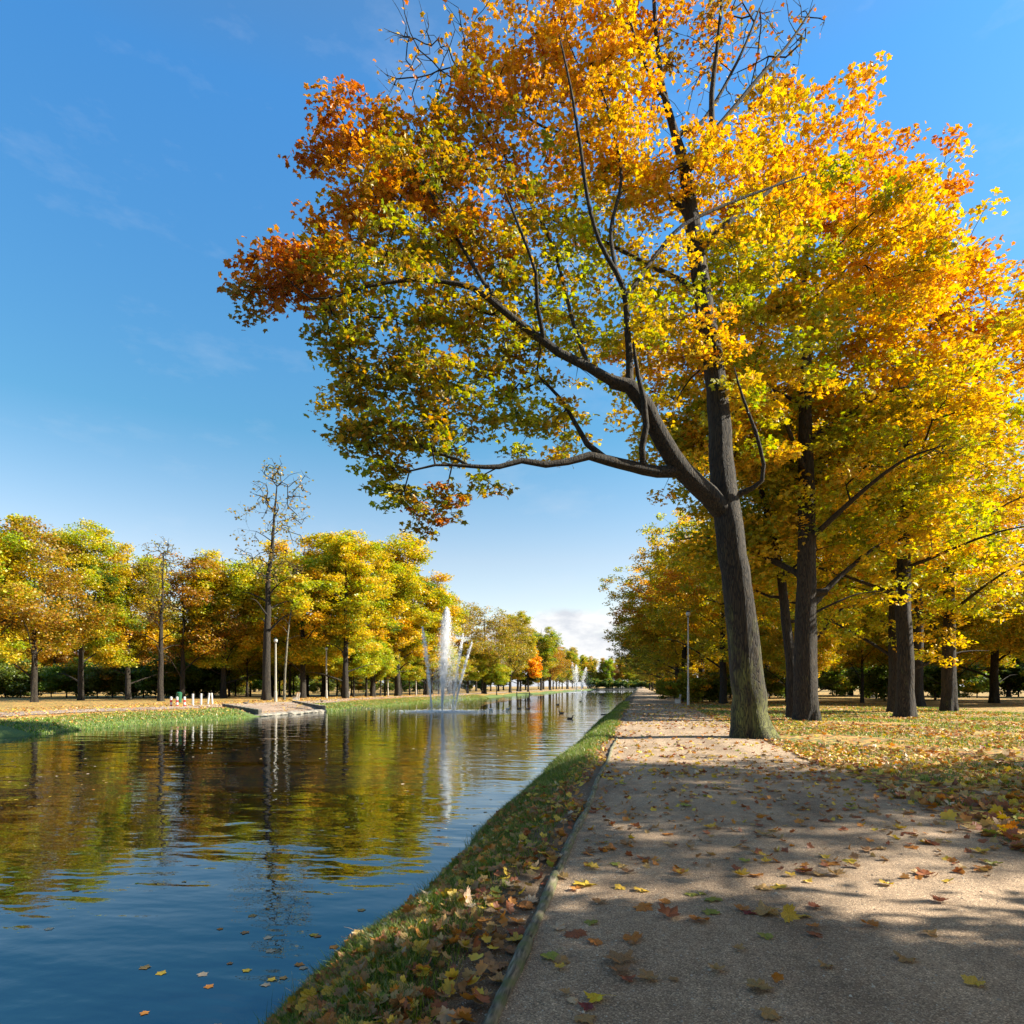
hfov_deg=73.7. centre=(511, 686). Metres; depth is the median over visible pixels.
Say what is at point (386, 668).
young tree
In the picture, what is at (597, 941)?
fallen leaf
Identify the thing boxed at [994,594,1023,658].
young tree
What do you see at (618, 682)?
shrub
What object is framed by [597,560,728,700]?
tree
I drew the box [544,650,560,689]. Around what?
distant tree
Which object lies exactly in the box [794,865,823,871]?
fallen leaf
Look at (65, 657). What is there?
park tree
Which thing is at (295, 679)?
young tree
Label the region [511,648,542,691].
golden tree
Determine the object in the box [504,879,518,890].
fallen leaf
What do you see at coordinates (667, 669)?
tree
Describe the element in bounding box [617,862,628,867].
fallen leaf
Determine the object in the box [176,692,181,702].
litter bin
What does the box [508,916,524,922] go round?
fallen leaf
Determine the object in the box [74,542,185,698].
bank tree
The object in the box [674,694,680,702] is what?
park bench
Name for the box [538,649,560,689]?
distant tree
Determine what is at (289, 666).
young tree
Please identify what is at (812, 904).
fallen leaf
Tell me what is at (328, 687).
young tree
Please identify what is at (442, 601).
yellow tree
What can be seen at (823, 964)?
fallen leaf
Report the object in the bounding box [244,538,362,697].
yellow tree
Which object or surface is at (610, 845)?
fallen leaf
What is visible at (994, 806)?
leaf litter
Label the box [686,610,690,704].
lamp post
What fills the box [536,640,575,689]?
brown tree
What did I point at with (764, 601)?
maple tree
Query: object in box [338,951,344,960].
fallen leaf
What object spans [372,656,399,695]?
young tree
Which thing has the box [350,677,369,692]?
shrub
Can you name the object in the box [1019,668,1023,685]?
shrub
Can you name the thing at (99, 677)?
shrub
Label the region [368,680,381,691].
shrub
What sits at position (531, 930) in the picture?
edging log
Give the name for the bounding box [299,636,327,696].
young tree
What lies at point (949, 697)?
maple tree
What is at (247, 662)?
young tree
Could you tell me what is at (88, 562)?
bank tree
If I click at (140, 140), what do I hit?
sky
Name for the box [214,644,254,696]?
young tree
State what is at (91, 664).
shrub
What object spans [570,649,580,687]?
distant tree
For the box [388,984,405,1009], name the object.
fallen leaf
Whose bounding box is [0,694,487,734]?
bank grass
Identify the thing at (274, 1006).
waterside stems
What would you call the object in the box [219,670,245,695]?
young tree
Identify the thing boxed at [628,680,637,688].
shrub
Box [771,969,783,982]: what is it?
fallen leaf
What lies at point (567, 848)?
edging log
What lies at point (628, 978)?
fallen leaf
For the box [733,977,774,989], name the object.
fallen leaf
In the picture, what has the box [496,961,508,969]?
fallen leaf
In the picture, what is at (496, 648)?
park tree
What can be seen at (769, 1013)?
fallen leaf
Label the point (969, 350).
maple tree
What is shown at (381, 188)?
maple tree
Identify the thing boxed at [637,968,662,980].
fallen leaf
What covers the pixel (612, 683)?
shrub
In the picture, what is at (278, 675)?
young tree
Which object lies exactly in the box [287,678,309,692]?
shrub
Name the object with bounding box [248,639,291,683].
young tree
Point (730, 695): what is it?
young tree
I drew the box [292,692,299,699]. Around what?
park bench
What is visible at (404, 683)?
shrub
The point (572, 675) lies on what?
distant tree
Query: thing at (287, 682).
shrub
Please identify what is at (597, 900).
fallen leaf
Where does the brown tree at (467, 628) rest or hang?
on the ground at (1014, 704)
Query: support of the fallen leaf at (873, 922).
on the path at (895, 985)
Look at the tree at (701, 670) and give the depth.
80.97 m
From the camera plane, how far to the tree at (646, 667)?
115.48 m
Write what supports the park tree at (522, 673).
on the ground at (1014, 704)
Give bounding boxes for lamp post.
[274,638,277,701]
[325,647,327,697]
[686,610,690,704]
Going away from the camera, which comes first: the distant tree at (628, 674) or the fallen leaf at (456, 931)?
the fallen leaf at (456, 931)
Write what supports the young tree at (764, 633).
on the ground at (1014, 704)
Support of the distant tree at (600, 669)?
on the ground at (1014, 704)
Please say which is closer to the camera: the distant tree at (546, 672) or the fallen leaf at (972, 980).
the fallen leaf at (972, 980)
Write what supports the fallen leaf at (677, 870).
on the path at (895, 985)
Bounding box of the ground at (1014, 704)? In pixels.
[0,686,1023,1023]
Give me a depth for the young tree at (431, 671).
120.44 m
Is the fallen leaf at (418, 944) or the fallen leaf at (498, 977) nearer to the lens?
the fallen leaf at (498, 977)
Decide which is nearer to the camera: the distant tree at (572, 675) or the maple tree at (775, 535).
the maple tree at (775, 535)
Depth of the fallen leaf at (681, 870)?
5.72 m
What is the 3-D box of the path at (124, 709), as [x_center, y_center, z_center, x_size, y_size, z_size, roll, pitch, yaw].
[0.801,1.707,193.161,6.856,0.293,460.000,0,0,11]
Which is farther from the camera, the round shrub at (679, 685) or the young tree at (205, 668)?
the young tree at (205, 668)
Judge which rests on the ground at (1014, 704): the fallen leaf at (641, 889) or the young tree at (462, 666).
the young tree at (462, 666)
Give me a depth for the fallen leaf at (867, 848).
6.48 m
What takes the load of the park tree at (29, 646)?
on the ground at (1014, 704)
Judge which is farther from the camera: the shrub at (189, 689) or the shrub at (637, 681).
the shrub at (637, 681)
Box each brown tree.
[433,600,487,693]
[453,606,527,693]
[492,616,536,692]
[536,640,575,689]
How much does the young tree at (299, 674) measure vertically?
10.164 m
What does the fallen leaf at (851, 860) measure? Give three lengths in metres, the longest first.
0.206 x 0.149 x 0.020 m
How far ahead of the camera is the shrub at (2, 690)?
89.96 m
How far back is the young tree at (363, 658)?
96.31 m
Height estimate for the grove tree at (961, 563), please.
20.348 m
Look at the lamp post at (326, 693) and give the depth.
86.40 m
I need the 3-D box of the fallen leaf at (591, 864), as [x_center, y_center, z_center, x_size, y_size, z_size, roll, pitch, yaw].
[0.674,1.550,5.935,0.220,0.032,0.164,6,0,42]
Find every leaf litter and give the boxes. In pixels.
[0,694,1023,796]
[264,780,1023,1023]
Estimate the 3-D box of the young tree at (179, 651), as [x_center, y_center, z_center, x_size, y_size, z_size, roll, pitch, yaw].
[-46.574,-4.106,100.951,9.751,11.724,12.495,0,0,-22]
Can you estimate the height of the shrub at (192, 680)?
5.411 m
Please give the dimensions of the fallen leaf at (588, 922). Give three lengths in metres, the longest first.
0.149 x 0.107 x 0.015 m
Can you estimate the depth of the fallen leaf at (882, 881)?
5.39 m
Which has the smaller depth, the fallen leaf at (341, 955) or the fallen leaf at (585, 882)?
the fallen leaf at (341, 955)
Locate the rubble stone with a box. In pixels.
[287,711,297,714]
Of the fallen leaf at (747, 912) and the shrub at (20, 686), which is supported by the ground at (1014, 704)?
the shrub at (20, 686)
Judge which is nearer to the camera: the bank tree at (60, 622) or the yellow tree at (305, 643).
the bank tree at (60, 622)
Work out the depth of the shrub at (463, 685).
201.31 m
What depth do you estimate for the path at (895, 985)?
4.85 m
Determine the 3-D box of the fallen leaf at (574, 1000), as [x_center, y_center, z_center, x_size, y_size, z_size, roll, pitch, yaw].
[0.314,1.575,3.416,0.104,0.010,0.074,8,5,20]
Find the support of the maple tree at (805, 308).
on the ground at (1014, 704)
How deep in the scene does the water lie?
10.53 m
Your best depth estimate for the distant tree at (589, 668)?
461.19 m
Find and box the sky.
[0,0,1023,686]
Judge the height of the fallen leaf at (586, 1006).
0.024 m
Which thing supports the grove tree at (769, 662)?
on the ground at (1014, 704)
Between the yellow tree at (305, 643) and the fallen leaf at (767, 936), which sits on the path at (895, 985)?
the fallen leaf at (767, 936)
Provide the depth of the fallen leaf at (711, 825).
7.55 m
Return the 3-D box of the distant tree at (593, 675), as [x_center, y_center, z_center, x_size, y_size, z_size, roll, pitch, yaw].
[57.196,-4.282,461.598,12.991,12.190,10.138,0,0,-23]
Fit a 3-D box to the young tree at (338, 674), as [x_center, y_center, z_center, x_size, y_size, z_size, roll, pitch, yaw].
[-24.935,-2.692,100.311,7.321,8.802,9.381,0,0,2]
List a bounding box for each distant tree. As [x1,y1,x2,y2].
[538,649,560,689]
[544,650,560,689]
[552,650,567,688]
[555,653,569,688]
[559,646,580,688]
[561,661,579,688]
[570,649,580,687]
[574,670,589,684]
[578,654,589,684]
[581,656,598,669]
[581,662,595,686]
[589,671,604,679]
[597,658,616,680]
[601,658,615,678]
[606,664,622,687]
[615,658,624,687]
[621,662,634,680]
[630,674,638,680]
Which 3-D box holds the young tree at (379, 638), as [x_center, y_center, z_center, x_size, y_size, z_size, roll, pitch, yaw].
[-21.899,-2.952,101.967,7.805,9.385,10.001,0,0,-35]
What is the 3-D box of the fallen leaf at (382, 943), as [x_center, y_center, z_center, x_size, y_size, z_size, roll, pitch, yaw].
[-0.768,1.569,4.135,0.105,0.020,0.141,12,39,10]
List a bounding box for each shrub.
[0,658,23,696]
[0,659,46,697]
[0,661,26,697]
[17,662,57,696]
[38,656,96,697]
[38,690,64,696]
[64,662,97,695]
[84,660,139,697]
[86,661,120,696]
[104,679,140,696]
[110,648,167,697]
[122,650,201,697]
[166,667,201,696]
[185,669,209,696]
[190,665,235,696]
[208,678,245,694]
[230,676,252,694]
[231,675,274,694]
[255,677,286,693]
[280,676,299,693]
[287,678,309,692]
[309,679,321,692]
[319,681,335,692]
[333,678,352,692]
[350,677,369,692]
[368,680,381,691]
[379,680,394,691]
[393,677,414,691]
[411,680,422,691]
[429,681,440,690]
[460,679,473,690]
[473,680,492,689]
[585,678,599,688]
[593,678,601,687]
[599,679,611,688]
[607,678,615,687]
[614,679,626,687]
[621,680,630,688]
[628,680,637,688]
[632,679,643,687]
[639,680,648,687]
[652,671,710,701]
[653,675,676,698]
[693,671,730,701]
[706,672,731,701]
[763,663,785,698]
[818,666,858,696]
[818,671,852,694]
[843,660,885,698]
[860,664,932,700]
[923,654,986,699]
[957,670,1002,697]
[999,669,1023,696]
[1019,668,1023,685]
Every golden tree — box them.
[455,640,488,692]
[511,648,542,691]
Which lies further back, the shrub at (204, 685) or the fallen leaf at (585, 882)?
the shrub at (204, 685)
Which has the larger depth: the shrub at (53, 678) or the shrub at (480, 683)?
the shrub at (480, 683)
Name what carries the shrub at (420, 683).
on the ground at (1014, 704)
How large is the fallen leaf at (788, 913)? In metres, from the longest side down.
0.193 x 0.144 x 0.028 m
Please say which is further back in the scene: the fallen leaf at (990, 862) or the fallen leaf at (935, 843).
the fallen leaf at (935, 843)
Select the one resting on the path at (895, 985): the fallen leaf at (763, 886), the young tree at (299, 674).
the fallen leaf at (763, 886)
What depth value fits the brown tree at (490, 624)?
148.01 m
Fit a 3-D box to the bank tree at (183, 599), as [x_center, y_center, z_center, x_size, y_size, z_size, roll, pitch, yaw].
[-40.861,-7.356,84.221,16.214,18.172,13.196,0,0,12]
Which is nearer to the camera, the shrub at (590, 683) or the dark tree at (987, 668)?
the dark tree at (987, 668)
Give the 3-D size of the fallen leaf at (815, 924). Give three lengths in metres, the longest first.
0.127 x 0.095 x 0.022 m
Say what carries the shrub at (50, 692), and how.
on the ground at (1014, 704)
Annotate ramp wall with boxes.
[221,704,261,714]
[292,701,325,709]
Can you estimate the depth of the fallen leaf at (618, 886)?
5.32 m
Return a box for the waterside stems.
[244,971,308,1022]
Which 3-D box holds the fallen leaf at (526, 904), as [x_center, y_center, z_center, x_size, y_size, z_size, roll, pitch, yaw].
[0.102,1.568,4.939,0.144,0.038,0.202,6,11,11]
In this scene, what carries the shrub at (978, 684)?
on the ground at (1014, 704)
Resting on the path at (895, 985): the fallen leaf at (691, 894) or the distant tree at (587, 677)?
the fallen leaf at (691, 894)
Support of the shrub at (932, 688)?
on the ground at (1014, 704)
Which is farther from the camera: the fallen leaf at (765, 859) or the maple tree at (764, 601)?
the maple tree at (764, 601)
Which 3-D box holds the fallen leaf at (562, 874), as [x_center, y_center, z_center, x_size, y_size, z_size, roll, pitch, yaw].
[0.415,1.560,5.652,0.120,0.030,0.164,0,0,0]
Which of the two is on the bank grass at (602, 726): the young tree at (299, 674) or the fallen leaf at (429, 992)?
the fallen leaf at (429, 992)
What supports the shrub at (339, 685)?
on the ground at (1014, 704)
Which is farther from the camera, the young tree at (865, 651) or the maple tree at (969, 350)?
the young tree at (865, 651)
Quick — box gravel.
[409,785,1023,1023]
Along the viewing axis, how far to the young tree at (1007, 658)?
82.51 m
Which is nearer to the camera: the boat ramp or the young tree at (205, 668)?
the boat ramp
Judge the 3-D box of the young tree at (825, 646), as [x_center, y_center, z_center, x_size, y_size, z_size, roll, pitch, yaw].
[22.731,-1.733,53.874,5.753,6.918,7.372,0,0,-17]
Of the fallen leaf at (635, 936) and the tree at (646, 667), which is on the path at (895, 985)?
the fallen leaf at (635, 936)
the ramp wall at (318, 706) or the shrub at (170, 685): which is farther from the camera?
the shrub at (170, 685)
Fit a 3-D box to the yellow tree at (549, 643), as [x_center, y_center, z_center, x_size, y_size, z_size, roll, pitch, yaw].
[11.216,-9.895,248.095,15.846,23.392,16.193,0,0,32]
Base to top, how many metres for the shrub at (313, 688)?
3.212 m
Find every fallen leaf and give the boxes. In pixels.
[298,973,317,1002]
[312,983,337,998]
[315,1000,338,1023]
[317,977,331,989]
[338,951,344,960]
[345,959,367,983]
[355,970,366,986]
[377,937,391,951]
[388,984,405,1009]
[401,898,415,912]
[404,998,407,1017]
[412,939,428,956]
[419,987,434,998]
[420,939,442,957]
[435,914,456,925]
[436,917,441,932]
[437,888,452,897]
[450,907,455,915]
[451,928,466,936]
[464,885,472,902]
[475,885,490,893]
[483,988,492,995]
[487,971,504,981]
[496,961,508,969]
[503,945,516,952]
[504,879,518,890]
[505,932,522,940]
[507,925,525,934]
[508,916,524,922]
[516,895,534,908]
[521,894,539,901]
[540,948,560,959]
[549,922,564,929]
[552,950,570,963]
[555,962,565,967]
[557,872,568,876]
[558,986,570,992]
[563,928,587,938]
[567,997,578,1003]
[572,1009,595,1023]
[573,879,597,884]
[577,1001,593,1010]
[583,990,614,1002]
[584,861,599,867]
[584,916,597,925]
[587,938,602,945]
[591,898,605,902]
[602,842,616,849]
[604,949,634,966]
[604,963,629,974]
[615,884,625,889]
[616,840,632,844]
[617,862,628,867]
[619,974,635,981]
[621,868,633,871]
[622,931,642,941]
[627,901,652,911]
[633,887,648,891]
[636,855,649,859]
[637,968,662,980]
[651,902,680,916]
[658,897,671,903]
[667,976,677,980]
[672,866,684,872]
[675,867,688,873]
[685,892,697,896]
[689,914,709,920]
[695,906,719,914]
[703,822,715,826]
[704,896,722,901]
[708,962,724,969]
[732,868,749,874]
[732,943,743,949]
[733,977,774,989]
[734,904,749,909]
[741,910,756,914]
[748,1006,781,1020]
[751,899,779,916]
[753,883,771,890]
[754,856,771,861]
[756,932,773,939]
[770,883,786,888]
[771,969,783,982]
[777,904,799,922]
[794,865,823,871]
[804,901,820,906]
[806,922,819,926]
[807,931,822,937]
[818,959,832,966]
[826,861,840,865]
[828,868,847,876]
[842,858,856,864]
[860,846,876,850]
[860,919,879,926]
[878,879,893,883]
[893,823,906,828]
[893,950,925,962]
[904,845,918,848]
[915,867,939,874]
[920,928,937,937]
[925,839,939,845]
[929,894,949,900]
[960,974,985,985]
[969,847,989,852]
[983,860,1002,864]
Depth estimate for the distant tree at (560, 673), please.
314.67 m
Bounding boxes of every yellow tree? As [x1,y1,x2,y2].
[171,549,283,697]
[231,555,311,695]
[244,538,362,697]
[286,531,355,695]
[298,528,395,697]
[340,548,425,695]
[354,530,442,695]
[399,569,470,694]
[501,610,538,690]
[529,626,563,689]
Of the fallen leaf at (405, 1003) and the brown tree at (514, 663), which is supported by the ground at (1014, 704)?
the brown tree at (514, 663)
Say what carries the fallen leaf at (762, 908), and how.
on the path at (895, 985)
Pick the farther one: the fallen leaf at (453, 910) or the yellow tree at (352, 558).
the yellow tree at (352, 558)
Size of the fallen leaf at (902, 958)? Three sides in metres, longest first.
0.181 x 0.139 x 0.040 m
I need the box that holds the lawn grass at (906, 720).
[683,704,1023,851]
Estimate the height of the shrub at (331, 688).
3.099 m
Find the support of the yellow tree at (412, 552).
on the ground at (1014, 704)
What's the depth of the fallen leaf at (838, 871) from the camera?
5.68 m
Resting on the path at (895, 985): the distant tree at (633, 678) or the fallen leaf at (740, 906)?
the fallen leaf at (740, 906)
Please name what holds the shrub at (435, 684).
on the ground at (1014, 704)
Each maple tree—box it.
[217,0,826,739]
[597,50,1023,720]
[667,319,903,717]
[708,381,890,640]
[764,234,1023,717]
[835,357,1023,711]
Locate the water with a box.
[0,690,634,1023]
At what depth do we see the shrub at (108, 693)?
94.90 m
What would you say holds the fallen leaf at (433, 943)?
on the bank grass at (602, 726)
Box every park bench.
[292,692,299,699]
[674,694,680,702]
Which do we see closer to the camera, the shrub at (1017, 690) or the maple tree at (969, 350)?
the maple tree at (969, 350)
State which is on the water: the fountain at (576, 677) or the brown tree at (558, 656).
the fountain at (576, 677)
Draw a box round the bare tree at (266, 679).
[225,455,313,700]
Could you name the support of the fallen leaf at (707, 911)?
on the path at (895, 985)
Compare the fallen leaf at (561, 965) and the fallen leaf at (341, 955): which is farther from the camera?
the fallen leaf at (341, 955)
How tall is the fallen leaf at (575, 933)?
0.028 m
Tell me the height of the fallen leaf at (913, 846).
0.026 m
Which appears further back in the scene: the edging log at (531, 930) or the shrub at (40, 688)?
the shrub at (40, 688)
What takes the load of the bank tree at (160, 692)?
on the ground at (1014, 704)
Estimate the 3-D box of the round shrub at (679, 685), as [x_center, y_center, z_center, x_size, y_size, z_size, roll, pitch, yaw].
[16.475,0.131,65.822,4.526,3.163,5.232,0,0,-29]
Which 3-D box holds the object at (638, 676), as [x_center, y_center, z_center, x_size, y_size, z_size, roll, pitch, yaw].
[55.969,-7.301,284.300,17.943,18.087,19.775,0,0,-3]
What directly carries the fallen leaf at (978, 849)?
on the path at (895, 985)
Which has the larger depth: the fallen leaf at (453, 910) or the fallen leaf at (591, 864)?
the fallen leaf at (591, 864)
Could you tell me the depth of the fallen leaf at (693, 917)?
4.55 m
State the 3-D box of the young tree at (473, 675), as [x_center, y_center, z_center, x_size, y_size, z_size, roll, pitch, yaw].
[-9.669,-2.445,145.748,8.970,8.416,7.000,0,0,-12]
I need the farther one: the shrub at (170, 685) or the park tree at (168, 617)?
the park tree at (168, 617)
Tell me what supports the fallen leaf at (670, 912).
on the path at (895, 985)
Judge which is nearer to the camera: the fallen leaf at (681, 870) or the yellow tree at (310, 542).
the fallen leaf at (681, 870)
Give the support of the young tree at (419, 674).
on the ground at (1014, 704)
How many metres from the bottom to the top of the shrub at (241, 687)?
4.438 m
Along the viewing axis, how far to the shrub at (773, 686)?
84.94 m
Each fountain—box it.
[374,607,501,713]
[568,665,588,691]
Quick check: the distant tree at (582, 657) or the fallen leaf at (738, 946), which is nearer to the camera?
the fallen leaf at (738, 946)
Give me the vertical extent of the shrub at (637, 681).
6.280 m
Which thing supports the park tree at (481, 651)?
on the ground at (1014, 704)
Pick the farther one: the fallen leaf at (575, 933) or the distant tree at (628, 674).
the distant tree at (628, 674)
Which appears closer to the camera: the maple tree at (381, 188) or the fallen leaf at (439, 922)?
the fallen leaf at (439, 922)
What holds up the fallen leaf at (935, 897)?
on the path at (895, 985)
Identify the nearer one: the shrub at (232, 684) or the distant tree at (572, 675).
the shrub at (232, 684)
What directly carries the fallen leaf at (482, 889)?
on the bank grass at (602, 726)
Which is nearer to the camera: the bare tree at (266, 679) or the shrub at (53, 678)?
the bare tree at (266, 679)
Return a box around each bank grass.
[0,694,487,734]
[260,701,629,1023]
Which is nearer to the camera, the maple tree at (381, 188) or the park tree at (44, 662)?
the maple tree at (381, 188)
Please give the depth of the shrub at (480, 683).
209.93 m
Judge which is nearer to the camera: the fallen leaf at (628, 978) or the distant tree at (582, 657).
the fallen leaf at (628, 978)
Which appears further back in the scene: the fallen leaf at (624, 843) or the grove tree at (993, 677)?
the grove tree at (993, 677)
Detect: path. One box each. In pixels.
[0,689,565,716]
[497,689,1023,1023]
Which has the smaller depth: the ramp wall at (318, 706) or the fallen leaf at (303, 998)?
the fallen leaf at (303, 998)
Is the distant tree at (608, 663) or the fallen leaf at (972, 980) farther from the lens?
the distant tree at (608, 663)
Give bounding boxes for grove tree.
[700,510,886,673]
[750,374,1023,711]
[760,601,821,696]
[828,437,1023,706]
[912,465,1023,702]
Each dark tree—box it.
[516,670,546,689]
[958,655,1020,692]
[981,657,1023,696]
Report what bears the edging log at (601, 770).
on the ground at (1014, 704)
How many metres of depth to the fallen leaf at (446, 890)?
5.19 m
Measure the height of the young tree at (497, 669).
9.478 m
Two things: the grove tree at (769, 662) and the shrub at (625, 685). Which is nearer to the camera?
the grove tree at (769, 662)
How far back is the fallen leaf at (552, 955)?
3.98 m
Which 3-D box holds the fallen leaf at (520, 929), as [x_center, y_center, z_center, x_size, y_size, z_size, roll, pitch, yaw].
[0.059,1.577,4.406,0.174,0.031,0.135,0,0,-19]
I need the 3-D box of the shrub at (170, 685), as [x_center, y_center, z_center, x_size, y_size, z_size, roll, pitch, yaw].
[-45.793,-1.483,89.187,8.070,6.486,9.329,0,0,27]
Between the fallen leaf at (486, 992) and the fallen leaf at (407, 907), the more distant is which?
the fallen leaf at (407, 907)
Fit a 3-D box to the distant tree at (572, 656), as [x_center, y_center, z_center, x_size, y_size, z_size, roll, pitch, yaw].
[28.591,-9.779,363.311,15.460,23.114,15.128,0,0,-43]
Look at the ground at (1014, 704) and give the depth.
21.81 m
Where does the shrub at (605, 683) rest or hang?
on the ground at (1014, 704)
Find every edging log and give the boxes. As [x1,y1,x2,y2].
[482,935,532,1023]
[522,870,558,939]
[555,832,576,873]
[572,807,589,833]
[583,789,595,808]
[591,776,599,790]
[597,765,605,777]
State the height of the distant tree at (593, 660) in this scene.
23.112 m
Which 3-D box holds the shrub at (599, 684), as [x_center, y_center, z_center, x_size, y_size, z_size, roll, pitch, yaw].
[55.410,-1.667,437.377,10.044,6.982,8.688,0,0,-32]
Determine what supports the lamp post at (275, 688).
on the ground at (1014, 704)
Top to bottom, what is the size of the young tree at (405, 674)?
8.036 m
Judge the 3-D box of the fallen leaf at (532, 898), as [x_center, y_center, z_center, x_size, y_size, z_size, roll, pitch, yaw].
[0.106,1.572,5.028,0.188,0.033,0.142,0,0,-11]
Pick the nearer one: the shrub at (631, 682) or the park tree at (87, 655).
the park tree at (87, 655)
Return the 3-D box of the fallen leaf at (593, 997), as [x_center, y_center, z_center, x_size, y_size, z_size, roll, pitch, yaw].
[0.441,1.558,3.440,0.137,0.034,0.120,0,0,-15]
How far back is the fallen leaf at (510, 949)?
4.10 m
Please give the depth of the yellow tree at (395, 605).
101.41 m
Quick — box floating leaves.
[1,711,564,1023]
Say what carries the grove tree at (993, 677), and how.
on the ground at (1014, 704)
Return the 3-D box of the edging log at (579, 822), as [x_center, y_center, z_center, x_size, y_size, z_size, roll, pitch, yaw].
[0.813,1.587,8.053,0.097,0.096,1.530,0,0,11]
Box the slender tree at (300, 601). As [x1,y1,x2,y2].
[271,565,323,699]
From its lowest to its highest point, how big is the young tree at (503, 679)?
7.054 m
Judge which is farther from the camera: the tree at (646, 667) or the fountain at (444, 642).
the tree at (646, 667)
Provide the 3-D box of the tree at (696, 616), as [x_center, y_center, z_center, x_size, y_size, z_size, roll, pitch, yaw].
[17.784,-7.540,60.432,15.326,18.539,16.892,0,0,-29]
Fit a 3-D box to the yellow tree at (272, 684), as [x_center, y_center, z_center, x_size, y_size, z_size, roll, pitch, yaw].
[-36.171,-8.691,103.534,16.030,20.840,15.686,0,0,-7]
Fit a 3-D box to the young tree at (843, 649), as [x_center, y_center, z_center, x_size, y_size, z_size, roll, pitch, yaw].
[26.396,-2.558,58.956,7.191,8.647,9.215,0,0,-8]
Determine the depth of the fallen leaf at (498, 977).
3.70 m
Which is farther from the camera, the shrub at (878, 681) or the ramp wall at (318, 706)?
the shrub at (878, 681)
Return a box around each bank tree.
[0,513,64,663]
[0,516,122,701]
[33,518,129,699]
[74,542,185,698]
[123,552,249,698]
[135,534,191,700]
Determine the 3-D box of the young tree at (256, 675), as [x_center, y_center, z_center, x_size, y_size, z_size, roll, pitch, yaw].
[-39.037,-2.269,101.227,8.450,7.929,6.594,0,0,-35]
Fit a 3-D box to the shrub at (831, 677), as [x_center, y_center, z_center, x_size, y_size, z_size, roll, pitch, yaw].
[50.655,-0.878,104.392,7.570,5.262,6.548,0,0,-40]
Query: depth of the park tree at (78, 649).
139.33 m
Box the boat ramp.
[246,703,317,712]
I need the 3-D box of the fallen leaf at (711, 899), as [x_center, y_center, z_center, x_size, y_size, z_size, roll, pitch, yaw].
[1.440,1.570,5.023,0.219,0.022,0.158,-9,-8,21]
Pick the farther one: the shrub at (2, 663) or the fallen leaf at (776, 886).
the shrub at (2, 663)
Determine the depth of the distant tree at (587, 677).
455.95 m
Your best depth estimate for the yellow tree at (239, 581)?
85.19 m
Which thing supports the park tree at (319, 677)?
on the ground at (1014, 704)
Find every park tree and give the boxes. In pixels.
[10,629,41,661]
[16,607,60,666]
[37,617,77,693]
[58,613,95,662]
[73,640,108,693]
[89,610,142,692]
[150,601,179,656]
[311,676,333,691]
[474,637,494,690]
[487,639,511,690]
[512,634,537,690]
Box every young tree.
[165,624,198,696]
[184,641,240,696]
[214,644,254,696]
[215,617,289,696]
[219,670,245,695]
[230,653,261,696]
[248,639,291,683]
[253,616,320,696]
[257,661,299,695]
[260,666,294,693]
[277,675,312,695]
[287,664,313,693]
[292,633,324,695]
[298,640,335,695]
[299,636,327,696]
[319,644,356,696]
[322,637,386,696]
[323,671,340,695]
[336,675,367,695]
[348,646,395,696]
[349,635,393,689]
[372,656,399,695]
[384,647,405,695]
[386,653,417,690]
[400,645,423,694]
[400,658,430,694]
[412,642,448,694]
[430,646,459,694]
[430,664,459,693]
[446,656,472,693]
[461,655,487,693]
[468,652,503,693]
[483,664,511,694]
[697,634,731,697]
[758,610,823,701]
[761,620,844,686]
[770,609,870,691]
[820,603,924,702]
[847,600,964,670]
[911,586,1007,684]
[970,611,1023,682]
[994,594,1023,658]
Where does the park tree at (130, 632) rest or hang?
on the ground at (1014, 704)
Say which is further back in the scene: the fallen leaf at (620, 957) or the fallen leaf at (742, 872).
the fallen leaf at (742, 872)
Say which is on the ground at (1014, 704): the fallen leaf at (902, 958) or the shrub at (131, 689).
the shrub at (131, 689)
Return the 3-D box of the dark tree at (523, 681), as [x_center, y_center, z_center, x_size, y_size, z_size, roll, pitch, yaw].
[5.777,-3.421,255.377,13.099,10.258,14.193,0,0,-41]
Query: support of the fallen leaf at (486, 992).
on the ground at (1014, 704)
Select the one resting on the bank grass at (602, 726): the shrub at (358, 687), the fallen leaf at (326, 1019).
the fallen leaf at (326, 1019)
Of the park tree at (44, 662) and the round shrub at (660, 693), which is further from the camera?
the park tree at (44, 662)
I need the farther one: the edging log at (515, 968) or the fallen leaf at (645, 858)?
the fallen leaf at (645, 858)
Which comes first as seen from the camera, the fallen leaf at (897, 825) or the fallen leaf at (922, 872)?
the fallen leaf at (922, 872)
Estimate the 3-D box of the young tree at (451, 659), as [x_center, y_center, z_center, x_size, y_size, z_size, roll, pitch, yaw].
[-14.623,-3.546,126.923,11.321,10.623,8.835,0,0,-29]
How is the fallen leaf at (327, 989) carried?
on the bank grass at (602, 726)
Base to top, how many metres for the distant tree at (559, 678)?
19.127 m
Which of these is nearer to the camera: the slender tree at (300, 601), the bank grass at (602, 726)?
the bank grass at (602, 726)
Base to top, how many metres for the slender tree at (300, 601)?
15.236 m

